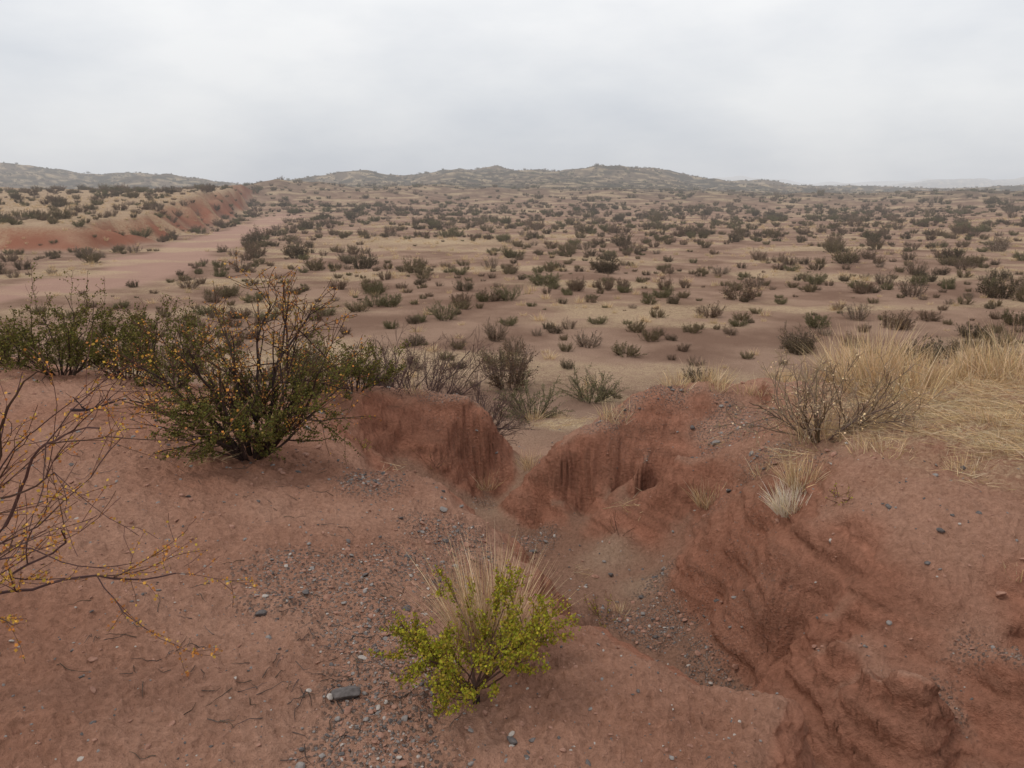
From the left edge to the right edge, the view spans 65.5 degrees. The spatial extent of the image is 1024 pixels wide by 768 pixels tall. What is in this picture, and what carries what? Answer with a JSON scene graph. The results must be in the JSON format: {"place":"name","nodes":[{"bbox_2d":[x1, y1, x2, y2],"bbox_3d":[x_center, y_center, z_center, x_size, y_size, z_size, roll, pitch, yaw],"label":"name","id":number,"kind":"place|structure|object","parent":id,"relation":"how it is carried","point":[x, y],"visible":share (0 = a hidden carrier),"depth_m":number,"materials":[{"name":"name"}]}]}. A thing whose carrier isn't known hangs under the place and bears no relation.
{"place":"outdoors","nodes":[
{"label":"outdoors","id":0,"kind":"place"},
{"bbox_2d":[352,436,370,449],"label":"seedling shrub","id":1,"kind":"object","parent":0,"point":[360,442],"visible":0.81,"depth_m":6.53,"materials":[{"name":"brown plant"}]},
{"bbox_2d":[0,163,1023,767],"bbox_3d":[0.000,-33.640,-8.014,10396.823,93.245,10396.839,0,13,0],"label":"ground","id":2,"kind":"structure","parent":0,"point":[840,701],"depth_m":4.72,"materials":[{"name":"soil"}]},
{"bbox_2d":[0,305,70,363],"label":"creosote bush","id":3,"kind":"object","parent":2,"relation":"on","point":[5,339],"visible":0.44,"depth_m":7.96,"materials":[{"name":"plant"}]},
{"bbox_2d":[0,263,164,385],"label":"creosote bush","id":4,"kind":"object","parent":2,"relation":"on","point":[12,336],"visible":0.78,"depth_m":7.54,"materials":[{"name":"green plant"}]},
{"bbox_2d":[64,388,125,411],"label":"dead branch","id":5,"kind":"object","parent":2,"relation":"on","point":[78,410],"visible":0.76,"depth_m":5.98,"materials":[{"name":"wood"}]},
{"bbox_2d":[59,302,164,379],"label":"creosote bush","id":6,"kind":"object","parent":2,"relation":"on","point":[95,361],"visible":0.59,"depth_m":7.71,"materials":[{"name":"green plant"}]},
{"bbox_2d":[103,356,136,385],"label":"seedling shrub","id":7,"kind":"object","parent":2,"relation":"on","point":[122,376],"visible":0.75,"depth_m":7.25,"materials":[{"name":"green plant"}]},
{"bbox_2d":[0,327,257,678],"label":"creosote bush","id":8,"kind":"object","parent":2,"relation":"on","point":[26,531],"visible":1,"depth_m":2.36,"materials":[{"name":"brown plant"}]},
{"bbox_2d":[105,293,243,392],"bbox_3d":[-3.173,-0.376,7.378,1.093,0.938,1.613,-7,15,-28],"label":"creosote bush","id":9,"kind":"object","parent":2,"relation":"on","point":[189,324],"visible":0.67,"depth_m":7.28,"materials":[{"name":"green plant"}]},
{"bbox_2d":[1,420,463,761],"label":"fallen twigs","id":10,"kind":"object","parent":2,"relation":"on","point":[303,695],"visible":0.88,"depth_m":2.82,"materials":[{"name":"brown wood"}]},
{"bbox_2d":[88,247,381,467],"bbox_3d":[-1.723,-0.098,4.973,1.700,1.465,1.418,-4,14,-17],"label":"creosote bush","id":11,"kind":"object","parent":2,"relation":"on","point":[264,441],"visible":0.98,"depth_m":4.94,"materials":[{"name":"green plant"}]},
{"bbox_2d":[255,609,266,615],"bbox_3d":[-1.034,0.943,3.276,0.050,0.023,0.036,-12,18,-40],"label":"stone","id":12,"kind":"object","parent":2,"relation":"on","point":[262,612],"visible":1,"depth_m":3.27,"materials":[{"name":"grey stone"}]},
{"bbox_2d":[271,344,367,399],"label":"creosote bush","id":13,"kind":"object","parent":2,"relation":"on","point":[333,378],"visible":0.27,"depth_m":7.57,"materials":[{"name":"green plant"}]},
{"bbox_2d":[331,685,360,699],"bbox_3d":[-0.557,1.032,2.669,0.097,0.031,0.066,-6,14,-22],"label":"stone","id":14,"kind":"object","parent":2,"relation":"on","point":[348,692],"visible":1,"depth_m":2.65,"materials":[{"name":"grey stone"}]},
{"bbox_2d":[315,332,415,399],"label":"creosote bush","id":15,"kind":"object","parent":2,"relation":"on","point":[365,371],"visible":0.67,"depth_m":7.84,"materials":[{"name":"green plant"}]},
{"bbox_2d":[357,292,392,306],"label":"desert shrub","id":16,"kind":"object","parent":2,"relation":"on","point":[369,303],"visible":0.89,"depth_m":28.19,"materials":[{"name":"green plant"}]},
{"bbox_2d":[348,324,442,393],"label":"dry shrub","id":17,"kind":"object","parent":2,"relation":"on","point":[405,370],"visible":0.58,"depth_m":8.41,"materials":[{"name":"plant"}]},
{"bbox_2d":[402,377,426,395],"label":"grass tuft","id":18,"kind":"object","parent":2,"relation":"on","point":[419,387],"visible":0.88,"depth_m":8.16,"materials":[{"name":"beige plant"}]},
{"bbox_2d":[348,322,523,401],"bbox_3d":[-0.965,-0.130,8.786,1.648,1.095,1.681,11,17,39],"label":"dry shrub","id":19,"kind":"object","parent":2,"relation":"on","point":[439,388],"visible":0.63,"depth_m":8.85,"materials":[{"name":"plant"}]},
{"bbox_2d":[426,299,465,320],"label":"desert shrub","id":20,"kind":"object","parent":2,"relation":"on","point":[440,316],"visible":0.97,"depth_m":24.92,"materials":[{"name":"green plant"}]},
{"bbox_2d":[417,354,526,445],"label":"dry shrub","id":21,"kind":"object","parent":2,"relation":"on","point":[496,409],"visible":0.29,"depth_m":9.19,"materials":[{"name":"brown plant"}]},
{"bbox_2d":[364,559,580,717],"bbox_3d":[-0.127,0.865,2.607,0.713,0.491,0.626,0,13,0],"label":"creosote bush","id":22,"kind":"object","parent":2,"relation":"on","point":[437,652],"visible":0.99,"depth_m":2.56,"materials":[{"name":"green plant"}]},
{"bbox_2d":[375,523,585,659],"bbox_3d":[-0.086,0.765,2.874,0.750,0.490,0.734,-13,19,-43],"label":"grass tuft","id":23,"kind":"object","parent":2,"relation":"on","point":[479,598],"visible":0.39,"depth_m":2.89,"materials":[{"name":"beige plant"}]},
{"bbox_2d":[471,472,503,490],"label":"grass tuft","id":24,"kind":"object","parent":2,"relation":"on","point":[483,484],"visible":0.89,"depth_m":8.02,"materials":[{"name":"brown plant"}]},
{"bbox_2d":[441,372,536,439],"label":"dry shrub","id":25,"kind":"object","parent":2,"relation":"on","point":[502,417],"visible":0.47,"depth_m":8.69,"materials":[{"name":"brown plant"}]},
{"bbox_2d":[489,284,522,300],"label":"desert shrub","id":26,"kind":"object","parent":2,"relation":"on","point":[506,294],"visible":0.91,"depth_m":29.58,"materials":[{"name":"plant"}]},
{"bbox_2d":[0,365,1023,767],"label":"gravel","id":27,"kind":"structure","parent":2,"relation":"on","point":[406,717],"depth_m":3.47,"materials":[{"name":"grey gravel"}]},
{"bbox_2d":[0,353,1023,586],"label":"straw litter","id":28,"kind":"object","parent":2,"relation":"on","point":[995,412],"visible":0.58,"depth_m":5.33,"materials":[{"name":"beige plant"}]},
{"bbox_2d":[0,162,1023,421],"bbox_3d":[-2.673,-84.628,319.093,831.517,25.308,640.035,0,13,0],"label":"desert scrub","id":29,"kind":"object","parent":2,"relation":"on","point":[608,264],"visible":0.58,"depth_m":50.94,"materials":[{"name":"green plant"}]},
{"bbox_2d":[507,447,541,470],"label":"grass tuft","id":30,"kind":"object","parent":2,"relation":"on","point":[530,462],"visible":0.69,"depth_m":8.14,"materials":[{"name":"beige plant"}]},
{"bbox_2d":[485,369,575,424],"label":"desert shrub","id":31,"kind":"object","parent":2,"relation":"on","point":[530,404],"visible":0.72,"depth_m":13.93,"materials":[{"name":"plant"}]},
{"bbox_2d":[550,408,568,418],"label":"grass tuft","id":32,"kind":"object","parent":2,"relation":"on","point":[558,414],"visible":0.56,"depth_m":13.78,"materials":[{"name":"beige plant"}]},
{"bbox_2d":[555,365,629,403],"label":"desert shrub","id":33,"kind":"object","parent":2,"relation":"on","point":[600,393],"visible":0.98,"depth_m":15.12,"materials":[{"name":"plant"}]},
{"bbox_2d":[584,591,626,626],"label":"seedling shrub","id":34,"kind":"object","parent":2,"relation":"on","point":[593,604],"visible":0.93,"depth_m":5.38,"materials":[{"name":"plant"}]},
{"bbox_2d":[594,396,644,424],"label":"grass tuft","id":35,"kind":"object","parent":2,"relation":"on","point":[610,412],"visible":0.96,"depth_m":7.36,"materials":[{"name":"beige plant"}]},
{"bbox_2d":[607,512,634,539],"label":"seedling shrub","id":36,"kind":"object","parent":2,"relation":"on","point":[616,527],"visible":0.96,"depth_m":6.62,"materials":[{"name":"brown plant"}]},
{"bbox_2d":[610,598,635,617],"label":"grass tuft","id":37,"kind":"object","parent":2,"relation":"on","point":[620,605],"visible":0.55,"depth_m":5.55,"materials":[{"name":"beige plant"}]},
{"bbox_2d":[652,367,695,392],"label":"grass tuft","id":38,"kind":"object","parent":2,"relation":"on","point":[672,384],"visible":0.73,"depth_m":7.62,"materials":[{"name":"beige plant"}]},
{"bbox_2d":[678,479,726,509],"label":"grass tuft","id":39,"kind":"object","parent":2,"relation":"on","point":[697,500],"visible":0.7,"depth_m":6.28,"materials":[{"name":"beige plant"}]},
{"bbox_2d":[678,356,741,392],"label":"grass tuft","id":40,"kind":"object","parent":2,"relation":"on","point":[712,381],"visible":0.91,"depth_m":7.54,"materials":[{"name":"beige plant"}]},
{"bbox_2d":[728,377,770,396],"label":"grass tuft","id":41,"kind":"object","parent":2,"relation":"on","point":[752,393],"visible":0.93,"depth_m":7.47,"materials":[{"name":"beige plant"}]},
{"bbox_2d":[764,366,799,381],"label":"grass tuft","id":42,"kind":"object","parent":2,"relation":"on","point":[788,372],"visible":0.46,"depth_m":17.22,"materials":[{"name":"beige plant"}]},
{"bbox_2d":[758,475,810,518],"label":"grass tuft","id":43,"kind":"object","parent":2,"relation":"on","point":[780,509],"visible":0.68,"depth_m":4.89,"materials":[{"name":"beige plant"}]},
{"bbox_2d":[764,449,829,491],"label":"grass tuft","id":44,"kind":"object","parent":2,"relation":"on","point":[789,481],"visible":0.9,"depth_m":5.02,"materials":[{"name":"beige plant"}]},
{"bbox_2d":[708,348,947,451],"bbox_3d":[2.188,0.174,5.556,1.182,0.896,1.397,-10,17,-37],"label":"dry shrub","id":45,"kind":"object","parent":2,"relation":"on","point":[808,430],"visible":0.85,"depth_m":5.50,"materials":[{"name":"plant"}]},
{"bbox_2d":[786,327,881,382],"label":"grass tuft","id":46,"kind":"object","parent":2,"relation":"on","point":[824,372],"visible":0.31,"depth_m":6.90,"materials":[{"name":"beige plant"}]},
{"bbox_2d":[825,480,852,505],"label":"seedling shrub","id":47,"kind":"object","parent":2,"relation":"on","point":[834,492],"visible":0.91,"depth_m":4.52,"materials":[{"name":"brown plant"}]},
{"bbox_2d":[793,314,962,398],"bbox_3d":[2.878,-0.274,6.308,1.296,0.697,1.158,-3,14,-11],"label":"grass tuft","id":48,"kind":"object","parent":2,"relation":"on","point":[864,373],"visible":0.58,"depth_m":6.31,"materials":[{"name":"beige plant"}]},
{"bbox_2d":[841,422,919,460],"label":"grass tuft","id":49,"kind":"object","parent":2,"relation":"on","point":[875,442],"visible":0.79,"depth_m":4.88,"materials":[{"name":"beige plant"}]},
{"bbox_2d":[843,332,988,407],"bbox_3d":[2.965,-0.144,5.957,0.943,0.546,1.045,0,13,0],"label":"grass tuft","id":50,"kind":"object","parent":2,"relation":"on","point":[918,381],"visible":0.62,"depth_m":5.96,"materials":[{"name":"beige plant"}]},
{"bbox_2d":[936,528,944,532],"bbox_3d":[2.138,0.730,3.971,0.038,0.020,0.038,-5,14,-20],"label":"stone","id":51,"kind":"object","parent":2,"relation":"on","point":[941,530],"visible":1,"depth_m":3.96,"materials":[{"name":"grey stone"}]},
{"bbox_2d":[880,339,1017,388],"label":"grass tuft","id":52,"kind":"object","parent":2,"relation":"on","point":[954,376],"visible":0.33,"depth_m":6.13,"materials":[{"name":"beige plant"}]},
{"bbox_2d":[940,449,1003,476],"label":"grass tuft","id":53,"kind":"object","parent":2,"relation":"on","point":[951,464],"visible":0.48,"depth_m":4.54,"materials":[{"name":"beige plant"}]},
{"bbox_2d":[936,332,1015,379],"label":"grass tuft","id":54,"kind":"object","parent":2,"relation":"on","point":[965,367],"visible":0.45,"depth_m":6.32,"materials":[{"name":"beige plant"}]},
{"bbox_2d":[939,313,1023,385],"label":"grass tuft","id":55,"kind":"object","parent":2,"relation":"on","point":[997,353],"visible":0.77,"depth_m":6.26,"materials":[{"name":"beige plant"}]},
{"bbox_2d":[1002,560,1023,581],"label":"grass tuft","id":56,"kind":"object","parent":2,"relation":"on","point":[1016,573],"visible":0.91,"depth_m":3.71,"materials":[{"name":"beige plant"}]},
{"bbox_2d":[0,0,1023,183],"label":"sky","id":57,"kind":"structure","parent":0,"point":[232,91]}
]}

